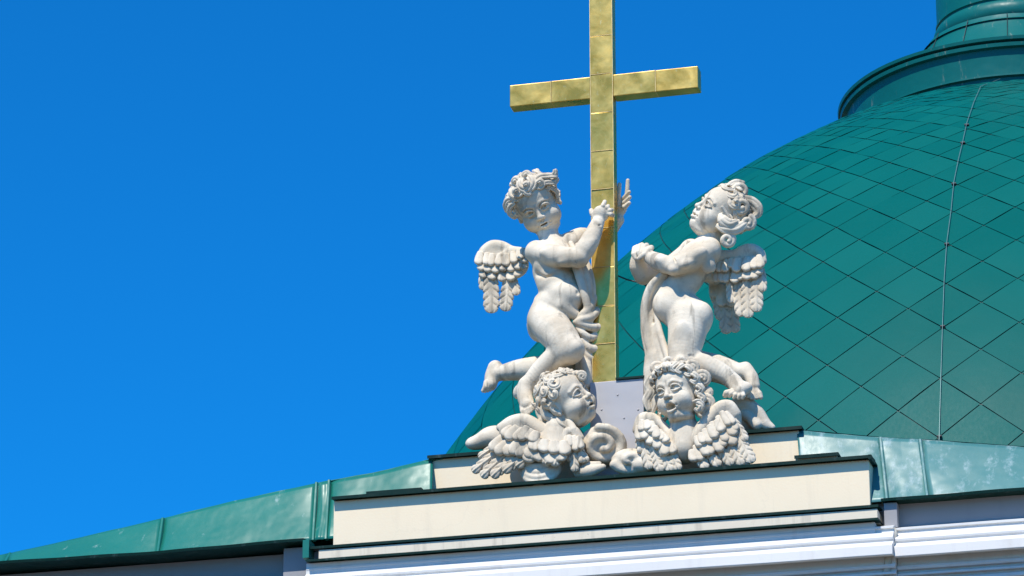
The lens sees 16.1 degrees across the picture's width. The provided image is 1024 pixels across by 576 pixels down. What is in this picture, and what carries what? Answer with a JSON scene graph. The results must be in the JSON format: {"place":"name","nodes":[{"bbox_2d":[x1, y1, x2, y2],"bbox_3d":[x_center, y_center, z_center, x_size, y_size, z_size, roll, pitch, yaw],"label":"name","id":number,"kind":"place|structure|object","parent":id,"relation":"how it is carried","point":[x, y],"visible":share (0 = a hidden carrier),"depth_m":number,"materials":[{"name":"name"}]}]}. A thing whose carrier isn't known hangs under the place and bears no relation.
{"place":"outdoors","nodes":[
{"label":"outdoors","id":0,"kind":"place"},
{"bbox_2d":[0,0,936,554],"label":"sky","id":1,"kind":"structure","parent":0,"point":[240,240],"materials":[{"name":"blue"}]},
{"bbox_2d":[465,426,499,449],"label":"carved cloud","id":2,"kind":"structure","parent":0,"point":[483,438],"depth_m":28.18,"materials":[{"name":"stone"}]},
{"bbox_2d":[517,461,563,485],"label":"carved cloud","id":3,"kind":"structure","parent":0,"point":[535,470],"depth_m":27.67,"materials":[{"name":"stone"}]},
{"bbox_2d":[573,461,605,476],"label":"carved cloud","id":4,"kind":"structure","parent":0,"point":[590,468],"depth_m":27.61,"materials":[{"name":"stone"}]},
{"bbox_2d":[583,423,626,464],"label":"carved cloud","id":5,"kind":"structure","parent":0,"point":[604,443],"depth_m":27.73,"materials":[{"name":"stone"}]},
{"bbox_2d":[610,448,654,473],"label":"carved cloud","id":6,"kind":"structure","parent":0,"point":[626,461],"depth_m":27.57,"materials":[{"name":"stone"}]},
{"bbox_2d":[446,0,1023,453],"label":"church dome","id":7,"kind":"structure","parent":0,"point":[850,236],"depth_m":35.01,"materials":[{"name":"teal metal"}]},
{"bbox_2d":[937,79,999,439],"bbox_3d":[4.519,-0.181,35.811,0.112,6.491,5.655,-6,-21,15],"label":"lightning cable","id":8,"kind":"object","parent":7,"relation":"attached to","point":[946,244],"visible":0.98,"depth_m":34.39,"materials":[{"name":"metal"}]},
{"bbox_2d":[732,396,774,429],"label":"carved cloud","id":9,"kind":"structure","parent":0,"point":[754,415],"depth_m":27.71,"materials":[{"name":"stone"}]},
{"bbox_3d":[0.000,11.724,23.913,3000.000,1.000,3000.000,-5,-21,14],"label":"ground","id":10,"kind":"structure","parent":0,"visible":0},
{"bbox_2d":[0,495,1023,575],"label":"church building","id":11,"kind":"structure","parent":10,"relation":"on","point":[976,537],"depth_m":26.91,"materials":[{"name":"white paint"}]},
{"bbox_2d":[0,458,442,574],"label":"sheet metal roof","id":12,"kind":"structure","parent":11,"relation":"on","point":[275,523],"depth_m":28.38,"materials":[{"name":"teal metal"}]},
{"bbox_2d":[302,425,882,562],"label":"stepped parapet","id":13,"kind":"structure","parent":11,"relation":"on","point":[780,482],"depth_m":27.46,"materials":[{"name":"beige paint"}]},
{"bbox_2d":[471,367,595,478],"bbox_3d":[0.176,1.062,27.917,0.969,0.881,0.440,-5,-21,14],"label":"winged head","id":14,"kind":"object","parent":13,"relation":"on","point":[564,405],"visible":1,"depth_m":27.76},
{"bbox_2d":[474,168,631,413],"bbox_3d":[0.293,0.053,28.458,1.293,2.106,0.664,-5,-21,14],"label":"cherub statue","id":15,"kind":"object","parent":14,"relation":"on","point":[564,279],"visible":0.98,"depth_m":28.40,"materials":[{"name":"stone"}]},
{"bbox_2d":[590,375,649,475],"bbox_3d":[0.869,1.179,28.097,0.439,0.874,0.445,-5,-21,14],"label":"cross pedestal","id":16,"kind":"object","parent":13,"relation":"on","point":[620,405],"visible":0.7,"depth_m":27.98,"materials":[{"name":"grey metal"}]},
{"bbox_2d":[510,0,700,382],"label":"gilded cross","id":17,"kind":"object","parent":16,"relation":"on","point":[602,89],"visible":0.96,"depth_m":28.85,"materials":[{"name":"gold metal"}]},
{"bbox_2d":[632,356,755,470],"bbox_3d":[1.382,0.987,27.619,0.922,0.940,0.444,0,-20,0],"label":"winged head","id":18,"kind":"object","parent":13,"relation":"on","point":[678,390],"visible":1,"depth_m":27.49},
{"bbox_2d":[630,179,766,403],"bbox_3d":[1.456,0.075,28.183,1.071,1.858,0.586,0,-20,1],"label":"cherub statue","id":19,"kind":"object","parent":18,"relation":"on","point":[685,270],"visible":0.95,"depth_m":28.12,"materials":[{"name":"stone"}]},
{"bbox_2d":[618,275,646,285],"bbox_3d":[0.938,-0.037,28.552,0.322,0.220,0.012,-5,-21,14],"label":"sagging cable","id":20,"kind":"object","parent":19,"relation":"hanging from","point":[628,279],"visible":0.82,"depth_m":28.56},
{"bbox_2d":[795,430,1023,504],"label":"sheet metal roof","id":21,"kind":"structure","parent":11,"relation":"on","point":[908,471],"depth_m":27.08,"materials":[{"name":"teal metal"}]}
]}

